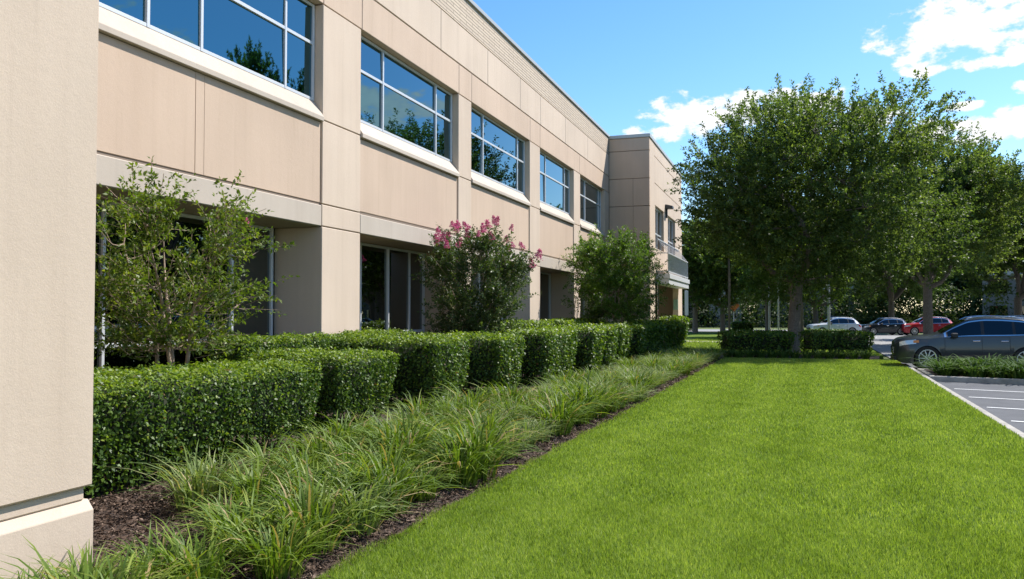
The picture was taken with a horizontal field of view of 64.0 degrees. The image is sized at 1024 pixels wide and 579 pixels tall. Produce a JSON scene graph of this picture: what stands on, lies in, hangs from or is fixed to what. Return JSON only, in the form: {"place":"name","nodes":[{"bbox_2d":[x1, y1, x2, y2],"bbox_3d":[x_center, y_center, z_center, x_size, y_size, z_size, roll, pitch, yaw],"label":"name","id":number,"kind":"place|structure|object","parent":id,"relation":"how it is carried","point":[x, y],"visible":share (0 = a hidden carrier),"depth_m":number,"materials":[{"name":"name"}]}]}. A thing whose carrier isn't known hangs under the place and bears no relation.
{"place":"outdoors","nodes":[
{"label":"outdoors","id":0,"kind":"place"},
{"bbox_2d":[83,352,878,578],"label":"mulch bed","id":1,"kind":"object","parent":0,"point":[261,447],"visible":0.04,"depth_m":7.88,"materials":[{"name":"wood"}]},
{"bbox_2d":[25,541,133,578],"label":"lilyturf clump","id":2,"kind":"object","parent":1,"relation":"on","point":[88,563],"visible":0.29,"depth_m":5.20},
{"bbox_2d":[0,535,209,578],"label":"lilyturf clump","id":3,"kind":"object","parent":1,"relation":"on","point":[83,567],"visible":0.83,"depth_m":4.69,"materials":[{"name":"plant"}]},
{"bbox_2d":[41,536,220,578],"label":"lilyturf clump","id":4,"kind":"object","parent":1,"relation":"on","point":[148,571],"visible":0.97,"depth_m":4.54,"materials":[{"name":"plant"}]},
{"bbox_2d":[91,519,233,578],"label":"lilyturf clump","id":5,"kind":"object","parent":1,"relation":"on","point":[155,557],"visible":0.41,"depth_m":5.24,"materials":[{"name":"plant"}]},
{"bbox_2d":[106,439,277,513],"bbox_3d":[-2.806,1.712,7.361,1.430,0.579,1.535,-1,-2,37],"label":"lilyturf clump","id":6,"kind":"object","parent":1,"relation":"on","point":[204,489],"visible":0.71,"depth_m":7.25,"materials":[{"name":"plant"}]},
{"bbox_2d":[105,508,287,578],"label":"lilyturf clump","id":7,"kind":"object","parent":1,"relation":"on","point":[213,569],"visible":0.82,"depth_m":5.16,"materials":[{"name":"plant"}]},
{"bbox_2d":[94,156,299,365],"bbox_3d":[-4.506,0.278,10.995,2.889,3.903,3.426,-1,-2,19],"label":"crape myrtle","id":8,"kind":"object","parent":1,"relation":"on","point":[128,285],"visible":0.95,"depth_m":10.63,"materials":[{"name":"green plant"}]},
{"bbox_2d":[83,356,323,497],"bbox_3d":[-4.160,1.436,9.042,1.949,1.255,5.175,-1,-2,19],"label":"hedge","id":9,"kind":"object","parent":1,"relation":"on","point":[154,410],"visible":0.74,"depth_m":8.89,"materials":[{"name":"green plant"}]},
{"bbox_2d":[144,445,279,495],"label":"lilyturf clump","id":10,"kind":"object","parent":1,"relation":"on","point":[208,465],"visible":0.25,"depth_m":8.05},
{"bbox_2d":[170,483,272,540],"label":"lilyturf clump","id":11,"kind":"object","parent":1,"relation":"on","point":[213,516],"visible":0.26,"depth_m":6.40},
{"bbox_2d":[164,478,325,563],"bbox_3d":[-1.963,1.686,5.963,1.309,0.539,1.281,-1,-2,34],"label":"lilyturf clump","id":12,"kind":"object","parent":1,"relation":"on","point":[222,518],"visible":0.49,"depth_m":5.92,"materials":[{"name":"plant"}]},
{"bbox_2d":[177,449,334,515],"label":"lilyturf clump","id":13,"kind":"object","parent":1,"relation":"on","point":[259,483],"visible":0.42,"depth_m":7.16,"materials":[{"name":"plant"}]},
{"bbox_2d":[213,452,314,505],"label":"lilyturf clump","id":14,"kind":"object","parent":1,"relation":"on","point":[259,474],"visible":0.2,"depth_m":7.51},
{"bbox_2d":[218,429,331,480],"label":"lilyturf clump","id":15,"kind":"object","parent":1,"relation":"on","point":[250,454],"visible":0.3,"depth_m":8.66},
{"bbox_2d":[198,504,358,578],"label":"lilyturf clump","id":16,"kind":"object","parent":1,"relation":"on","point":[281,566],"visible":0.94,"depth_m":5.41,"materials":[{"name":"plant"}]},
{"bbox_2d":[240,481,342,532],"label":"lilyturf clump","id":17,"kind":"object","parent":1,"relation":"on","point":[285,505],"visible":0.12,"depth_m":6.61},
{"bbox_2d":[245,435,363,489],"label":"lilyturf clump","id":18,"kind":"object","parent":1,"relation":"on","point":[304,459],"visible":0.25,"depth_m":8.11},
{"bbox_2d":[239,451,373,516],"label":"lilyturf clump","id":19,"kind":"object","parent":1,"relation":"on","point":[296,486],"visible":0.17,"depth_m":7.15,"materials":[{"name":"plant"}]},
{"bbox_2d":[206,461,413,557],"bbox_3d":[-1.479,1.644,6.033,1.506,0.636,1.510,-1,-2,29],"label":"lilyturf clump","id":20,"kind":"object","parent":1,"relation":"on","point":[313,503],"visible":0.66,"depth_m":6.05,"materials":[{"name":"plant"}]},
{"bbox_2d":[204,326,417,391],"bbox_3d":[-3.440,1.487,15.642,0.877,1.528,6.442,-1,-2,19],"label":"hedge","id":21,"kind":"object","parent":1,"relation":"on","point":[314,339],"visible":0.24,"depth_m":14.03,"materials":[{"name":"green plant"}]},
{"bbox_2d":[265,418,370,473],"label":"lilyturf clump","id":22,"kind":"object","parent":1,"relation":"on","point":[325,445],"visible":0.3,"depth_m":8.89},
{"bbox_2d":[235,344,401,431],"bbox_3d":[-3.094,1.535,13.196,2.130,1.292,2.120,-1,-2,19],"label":"hedge","id":23,"kind":"object","parent":1,"relation":"on","point":[352,379],"visible":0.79,"depth_m":12.62,"materials":[{"name":"green plant"}]},
{"bbox_2d":[270,410,391,454],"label":"lilyturf clump","id":24,"kind":"object","parent":1,"relation":"on","point":[331,428],"visible":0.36,"depth_m":9.67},
{"bbox_2d":[295,424,395,476],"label":"lilyturf clump","id":25,"kind":"object","parent":1,"relation":"on","point":[346,445],"visible":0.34,"depth_m":8.72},
{"bbox_2d":[286,446,406,504],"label":"lilyturf clump","id":26,"kind":"object","parent":1,"relation":"on","point":[342,468],"visible":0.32,"depth_m":7.49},
{"bbox_2d":[302,407,413,452],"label":"lilyturf clump","id":27,"kind":"object","parent":1,"relation":"on","point":[342,430],"visible":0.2,"depth_m":9.96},
{"bbox_2d":[279,460,437,537],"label":"lilyturf clump","id":28,"kind":"object","parent":1,"relation":"on","point":[361,527],"visible":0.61,"depth_m":6.50,"materials":[{"name":"plant"}]},
{"bbox_2d":[307,441,471,517],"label":"lilyturf clump","id":29,"kind":"object","parent":1,"relation":"on","point":[394,480],"visible":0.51,"depth_m":7.11,"materials":[{"name":"plant"}]},
{"bbox_2d":[317,433,461,489],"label":"lilyturf clump","id":30,"kind":"object","parent":1,"relation":"on","point":[385,454],"visible":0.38,"depth_m":8.30,"materials":[{"name":"plant"}]},
{"bbox_2d":[323,411,455,454],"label":"lilyturf clump","id":31,"kind":"object","parent":1,"relation":"on","point":[382,432],"visible":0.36,"depth_m":9.23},
{"bbox_2d":[346,428,454,472],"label":"lilyturf clump","id":32,"kind":"object","parent":1,"relation":"on","point":[407,444],"visible":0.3,"depth_m":8.68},
{"bbox_2d":[333,332,472,407],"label":"hedge","id":33,"kind":"object","parent":1,"relation":"on","point":[427,363],"visible":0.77,"depth_m":15.12,"materials":[{"name":"green plant"}]},
{"bbox_2d":[365,401,449,431],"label":"lilyturf clump","id":34,"kind":"object","parent":1,"relation":"on","point":[397,414],"visible":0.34,"depth_m":11.62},
{"bbox_2d":[339,406,476,470],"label":"lilyturf clump","id":35,"kind":"object","parent":1,"relation":"on","point":[414,437],"visible":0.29,"depth_m":9.11,"materials":[{"name":"plant"}]},
{"bbox_2d":[370,453,467,502],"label":"lilyturf clump","id":36,"kind":"object","parent":1,"relation":"on","point":[428,494],"visible":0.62,"depth_m":7.70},
{"bbox_2d":[378,388,464,420],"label":"lilyturf clump","id":37,"kind":"object","parent":1,"relation":"on","point":[420,405],"visible":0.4,"depth_m":11.98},
{"bbox_2d":[419,390,481,429],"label":"lilyturf clump","id":38,"kind":"object","parent":1,"relation":"on","point":[444,409],"visible":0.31,"depth_m":12.22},
{"bbox_2d":[391,423,527,489],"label":"lilyturf clump","id":39,"kind":"object","parent":1,"relation":"on","point":[456,463],"visible":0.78,"depth_m":8.23,"materials":[{"name":"plant"}]},
{"bbox_2d":[402,330,526,394],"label":"hedge","id":40,"kind":"object","parent":1,"relation":"on","point":[496,356],"visible":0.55,"depth_m":17.40,"materials":[{"name":"green plant"}]},
{"bbox_2d":[420,382,513,415],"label":"lilyturf clump","id":41,"kind":"object","parent":1,"relation":"on","point":[476,395],"visible":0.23,"depth_m":13.48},
{"bbox_2d":[391,412,545,481],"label":"lilyturf clump","id":42,"kind":"object","parent":1,"relation":"on","point":[484,476],"visible":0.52,"depth_m":8.62,"materials":[{"name":"plant"}]},
{"bbox_2d":[428,390,510,416],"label":"lilyturf clump","id":43,"kind":"object","parent":1,"relation":"on","point":[477,404],"visible":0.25,"depth_m":12.18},
{"bbox_2d":[430,399,510,430],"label":"lilyturf clump","id":44,"kind":"object","parent":1,"relation":"on","point":[471,413],"visible":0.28,"depth_m":11.47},
{"bbox_2d":[410,215,542,383],"bbox_3d":[-0.870,0.322,20.627,3.387,4.381,3.230,-1,-2,19],"label":"crape myrtle","id":45,"kind":"object","parent":1,"relation":"on","point":[458,297],"visible":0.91,"depth_m":20.07,"materials":[{"name":"green plant"}]},
{"bbox_2d":[417,404,547,441],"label":"lilyturf clump","id":46,"kind":"object","parent":1,"relation":"on","point":[490,422],"visible":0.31,"depth_m":10.36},
{"bbox_2d":[454,414,550,459],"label":"lilyturf clump","id":47,"kind":"object","parent":1,"relation":"on","point":[518,447],"visible":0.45,"depth_m":9.88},
{"bbox_2d":[467,379,547,406],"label":"lilyturf clump","id":48,"kind":"object","parent":1,"relation":"on","point":[511,393],"visible":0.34,"depth_m":13.62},
{"bbox_2d":[482,395,552,429],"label":"lilyturf clump","id":49,"kind":"object","parent":1,"relation":"on","point":[529,413],"visible":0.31,"depth_m":12.05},
{"bbox_2d":[491,318,555,328],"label":"hedge","id":50,"kind":"object","parent":1,"relation":"on","point":[531,323],"visible":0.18,"depth_m":25.80,"materials":[{"name":"green plant"}]},
{"bbox_2d":[501,415,560,448],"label":"lilyturf clump","id":51,"kind":"object","parent":1,"relation":"on","point":[526,427],"visible":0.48,"depth_m":10.70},
{"bbox_2d":[485,326,580,384],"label":"hedge","id":52,"kind":"object","parent":1,"relation":"on","point":[547,350],"visible":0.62,"depth_m":20.12,"materials":[{"name":"green plant"}]},
{"bbox_2d":[519,415,570,443],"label":"lilyturf clump","id":53,"kind":"object","parent":1,"relation":"on","point":[545,436],"visible":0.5,"depth_m":11.19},
{"bbox_2d":[514,377,591,410],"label":"lilyturf clump","id":54,"kind":"object","parent":1,"relation":"on","point":[546,392],"visible":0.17,"depth_m":13.97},
{"bbox_2d":[509,390,611,436],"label":"lilyturf clump","id":55,"kind":"object","parent":1,"relation":"on","point":[569,415],"visible":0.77,"depth_m":11.69,"materials":[{"name":"plant"}]},
{"bbox_2d":[521,325,607,372],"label":"hedge","id":56,"kind":"object","parent":1,"relation":"on","point":[590,349],"visible":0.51,"depth_m":23.54,"materials":[{"name":"green plant"}]},
{"bbox_2d":[541,317,605,325],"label":"hedge","id":57,"kind":"object","parent":1,"relation":"on","point":[559,321],"visible":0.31,"depth_m":30.59,"materials":[{"name":"green plant"}]},
{"bbox_2d":[543,385,616,425],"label":"lilyturf clump","id":58,"kind":"object","parent":1,"relation":"on","point":[583,419],"visible":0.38,"depth_m":12.87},
{"bbox_2d":[544,325,620,368],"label":"hedge","id":59,"kind":"object","parent":1,"relation":"on","point":[611,342],"visible":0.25,"depth_m":25.62,"materials":[{"name":"green plant"}]},
{"bbox_2d":[542,371,622,420],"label":"lilyturf clump","id":60,"kind":"object","parent":1,"relation":"on","point":[581,395],"visible":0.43,"depth_m":13.32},
{"bbox_2d":[554,321,633,363],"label":"hedge","id":61,"kind":"object","parent":1,"relation":"on","point":[624,343],"visible":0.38,"depth_m":27.64,"materials":[{"name":"green plant"}]},
{"bbox_2d":[552,381,640,418],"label":"lilyturf clump","id":62,"kind":"object","parent":1,"relation":"on","point":[600,415],"visible":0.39,"depth_m":13.71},
{"bbox_2d":[562,373,638,412],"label":"lilyturf clump","id":63,"kind":"object","parent":1,"relation":"on","point":[614,399],"visible":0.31,"depth_m":14.41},
{"bbox_2d":[560,223,674,324],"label":"crape myrtle","id":64,"kind":"object","parent":1,"relation":"on","point":[629,305],"visible":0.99,"depth_m":31.75,"materials":[{"name":"green plant"}]},
{"bbox_2d":[588,321,651,360],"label":"hedge","id":65,"kind":"object","parent":1,"relation":"on","point":[640,341],"visible":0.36,"depth_m":29.84,"materials":[{"name":"green plant"}]},
{"bbox_2d":[595,321,660,357],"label":"hedge","id":66,"kind":"object","parent":1,"relation":"on","point":[654,337],"visible":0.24,"depth_m":32.16,"materials":[{"name":"green plant"}]},
{"bbox_2d":[615,379,662,402],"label":"lilyturf clump","id":67,"kind":"object","parent":1,"relation":"on","point":[642,394],"visible":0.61,"depth_m":16.13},
{"bbox_2d":[611,367,667,396],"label":"lilyturf clump","id":68,"kind":"object","parent":1,"relation":"on","point":[630,381],"visible":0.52,"depth_m":17.38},
{"bbox_2d":[628,318,677,350],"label":"hedge","id":69,"kind":"object","parent":1,"relation":"on","point":[670,336],"visible":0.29,"depth_m":36.69,"materials":[{"name":"green plant"}]},
{"bbox_2d":[648,318,687,349],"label":"hedge","id":70,"kind":"object","parent":1,"relation":"on","point":[681,332],"visible":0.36,"depth_m":39.42,"materials":[{"name":"green plant"}]},
{"bbox_2d":[716,328,796,357],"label":"hedge","id":71,"kind":"object","parent":1,"relation":"on","point":[749,339],"visible":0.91,"depth_m":32.26,"materials":[{"name":"green plant"}]},
{"bbox_2d":[796,329,875,357],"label":"hedge","id":72,"kind":"object","parent":1,"relation":"on","point":[842,340],"visible":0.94,"depth_m":32.33,"materials":[{"name":"green plant"}]},
{"bbox_2d":[315,337,1023,578],"bbox_3d":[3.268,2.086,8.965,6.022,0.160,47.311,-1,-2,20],"label":"lawn","id":73,"kind":"structure","parent":0,"point":[637,573],"depth_m":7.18,"materials":[{"name":"green plant"}]},
{"bbox_2d":[658,289,741,326],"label":"distant building","id":74,"kind":"structure","parent":0,"point":[716,314],"depth_m":109.64,"materials":[{"name":"grey"}]},
{"bbox_2d":[473,0,1023,313],"label":"sky","id":75,"kind":"structure","parent":0,"point":[657,68],"materials":[{"name":"blue"}]},
{"bbox_2d":[684,332,882,358],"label":"lawn","id":76,"kind":"structure","parent":0,"point":[691,336],"depth_m":61.07,"materials":[{"name":"grass"}]},
{"bbox_2d":[658,217,744,332],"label":"oak tree","id":77,"kind":"object","parent":76,"relation":"on","point":[702,257],"visible":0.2,"depth_m":69.17,"materials":[{"name":"green plant"}]},
{"bbox_2d":[682,224,759,330],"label":"oak tree","id":78,"kind":"object","parent":76,"relation":"on","point":[717,288],"visible":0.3,"depth_m":69.72,"materials":[{"name":"green plant"}]},
{"bbox_2d":[730,201,867,336],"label":"oak tree","id":79,"kind":"object","parent":76,"relation":"on","point":[753,284],"visible":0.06,"depth_m":58.35,"materials":[{"name":"green plant"}]},
{"bbox_2d":[663,67,992,352],"bbox_3d":[13.702,-3.201,36.610,13.366,12.511,14.016,0,-2,0],"label":"live oak","id":80,"kind":"object","parent":76,"relation":"on","point":[759,210],"visible":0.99,"depth_m":33.91,"materials":[{"name":"green plant"}]},
{"bbox_2d":[757,286,853,326],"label":"distant building","id":81,"kind":"structure","parent":0,"point":[821,309],"depth_m":108.95,"materials":[{"name":"grey"}]},
{"bbox_2d":[689,326,922,359],"bbox_3d":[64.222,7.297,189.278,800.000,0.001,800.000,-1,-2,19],"label":"ground","id":82,"kind":"structure","parent":0,"point":[885,357],"depth_m":93.55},
{"bbox_2d":[0,0,689,578],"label":"office building","id":83,"kind":"structure","parent":82,"relation":"on","point":[364,146],"depth_m":15.39,"materials":[{"name":"brown"}]},
{"bbox_2d":[94,200,273,369],"bbox_3d":[-6.344,0.274,11.979,0.090,3.275,9.420,-1,-2,19],"label":"window","id":84,"kind":"structure","parent":83,"relation":"in","point":[260,267],"depth_m":14.20,"materials":[{"name":"grey"}]},
{"bbox_2d":[99,0,314,100],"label":"window","id":85,"kind":"structure","parent":83,"relation":"in","point":[273,41],"depth_m":14.46,"materials":[{"name":"blue"}]},
{"bbox_2d":[359,242,424,333],"bbox_3d":[-3.380,0.523,20.716,0.090,3.275,5.360,-1,-2,19],"label":"window","id":86,"kind":"structure","parent":83,"relation":"in","point":[389,296],"depth_m":21.36,"materials":[{"name":"grey"}]},
{"bbox_2d":[361,35,451,162],"bbox_3d":[-2.607,-4.627,20.543,0.080,1.951,5.510,-1,-2,19],"label":"window","id":87,"kind":"structure","parent":83,"relation":"in","point":[397,101],"depth_m":20.32,"materials":[{"name":"blue"}]},
{"bbox_2d":[471,107,524,194],"bbox_3d":[-0.484,-4.449,26.800,0.080,1.951,5.670,-1,-2,19],"label":"window","id":88,"kind":"structure","parent":83,"relation":"in","point":[497,154],"depth_m":26.74,"materials":[{"name":"blue"}]},
{"bbox_2d":[540,272,550,320],"bbox_3d":[0.854,0.879,33.198,0.090,3.275,4.950,-1,-2,19],"label":"window","id":89,"kind":"structure","parent":83,"relation":"in","point":[545,278],"depth_m":34.92,"materials":[{"name":"grey"}]},
{"bbox_2d":[540,151,569,214],"bbox_3d":[1.651,-4.269,33.095,0.080,1.951,5.030,-1,-2,19],"label":"window","id":90,"kind":"structure","parent":83,"relation":"in","point":[554,177],"depth_m":33.34,"materials":[{"name":"blue"}]},
{"bbox_2d":[580,177,600,228],"bbox_3d":[3.642,-4.102,38.965,0.080,1.951,5.010,-1,-2,19],"label":"window","id":91,"kind":"structure","parent":83,"relation":"in","point":[590,196],"depth_m":39.32,"materials":[{"name":"grey"}]},
{"bbox_2d":[655,208,660,250],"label":"window","id":92,"kind":"structure","parent":83,"relation":"in","point":[657,213],"depth_m":45.41,"materials":[{"name":"grey"}]},
{"bbox_2d":[723,279,780,330],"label":"oak tree","id":93,"kind":"object","parent":82,"relation":"on","point":[748,300],"visible":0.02,"depth_m":79.07,"materials":[{"name":"green plant"}]},
{"bbox_2d":[760,251,873,323],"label":"oak tree","id":94,"kind":"object","parent":82,"relation":"on","point":[815,312],"visible":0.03,"depth_m":73.60,"materials":[{"name":"green plant"}]},
{"bbox_2d":[658,260,1023,327],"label":"distant wood","id":95,"kind":"object","parent":82,"relation":"on","point":[957,296],"visible":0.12,"depth_m":102.73,"materials":[{"name":"green plant"}]},
{"bbox_2d":[849,247,961,318],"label":"oak tree","id":96,"kind":"object","parent":82,"relation":"on","point":[887,283],"visible":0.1,"depth_m":75.89,"materials":[{"name":"green plant"}]},
{"bbox_2d":[904,364,1023,437],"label":"kerb","id":97,"kind":"structure","parent":82,"relation":"on","point":[1003,423],"depth_m":14.90,"materials":[{"name":"concrete"}]},
{"bbox_2d":[868,335,907,357],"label":"road","id":98,"kind":"structure","parent":0,"point":[882,344],"depth_m":49.90,"materials":[{"name":"asphalt"}]},
{"bbox_2d":[806,317,861,330],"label":"parked car","id":99,"kind":"object","parent":98,"relation":"on","point":[848,323],"visible":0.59,"depth_m":67.33,"materials":[{"name":"grey paint"}]},
{"bbox_2d":[861,318,906,334],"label":"parked car","id":100,"kind":"object","parent":98,"relation":"on","point":[891,326],"visible":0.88,"depth_m":68.18,"materials":[{"name":"black paint"}]},
{"bbox_2d":[901,317,952,334],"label":"parked car","id":101,"kind":"object","parent":98,"relation":"on","point":[915,327],"visible":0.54,"depth_m":67.70,"materials":[{"name":"red paint"}]},
{"bbox_2d":[901,362,1023,432],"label":"parking lot","id":102,"kind":"structure","parent":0,"point":[1011,417],"depth_m":18.11,"materials":[{"name":"asphalt"}]},
{"bbox_2d":[834,121,1023,333],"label":"live oak","id":103,"kind":"object","parent":102,"relation":"on","point":[1001,189],"visible":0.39,"depth_m":44.19,"materials":[{"name":"green plant"}]},
{"bbox_2d":[890,316,1023,368],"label":"parked car","id":104,"kind":"object","parent":102,"relation":"on","point":[975,337],"visible":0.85,"depth_m":26.06,"materials":[{"name":"grey paint"}]},
{"bbox_2d":[926,370,1012,378],"bbox_3d":[15.271,2.457,21.963,7.979,0.140,2.973,-1,-2,33],"label":"planting bed","id":105,"kind":"object","parent":102,"relation":"on","point":[932,372],"visible":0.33,"depth_m":23.02,"materials":[{"name":"soil"}]},
{"bbox_2d":[912,357,979,375],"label":"lily clump","id":106,"kind":"object","parent":105,"relation":"on","point":[942,372],"visible":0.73,"depth_m":22.90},
{"bbox_2d":[940,356,1016,377],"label":"lily clump","id":107,"kind":"object","parent":105,"relation":"on","point":[974,371],"visible":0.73,"depth_m":22.35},
{"bbox_2d":[967,361,1021,377],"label":"lily clump","id":108,"kind":"object","parent":105,"relation":"on","point":[994,374],"visible":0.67,"depth_m":21.97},
{"bbox_2d":[985,359,1023,378],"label":"lily clump","id":109,"kind":"object","parent":105,"relation":"on","point":[1016,374],"visible":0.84,"depth_m":21.72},
{"bbox_2d":[917,368,1023,384],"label":"kerb","id":110,"kind":"structure","parent":102,"relation":"on","point":[975,379],"depth_m":21.93,"materials":[{"name":"concrete"}]},
{"bbox_2d":[952,175,1023,315],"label":"oak tree","id":111,"kind":"object","parent":102,"relation":"on","point":[1018,268],"visible":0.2,"depth_m":57.15,"materials":[{"name":"green plant"}]},
{"bbox_2d":[982,271,1023,315],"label":"distant building","id":112,"kind":"structure","parent":0,"point":[1009,310],"depth_m":94.29,"materials":[{"name":"grey"}]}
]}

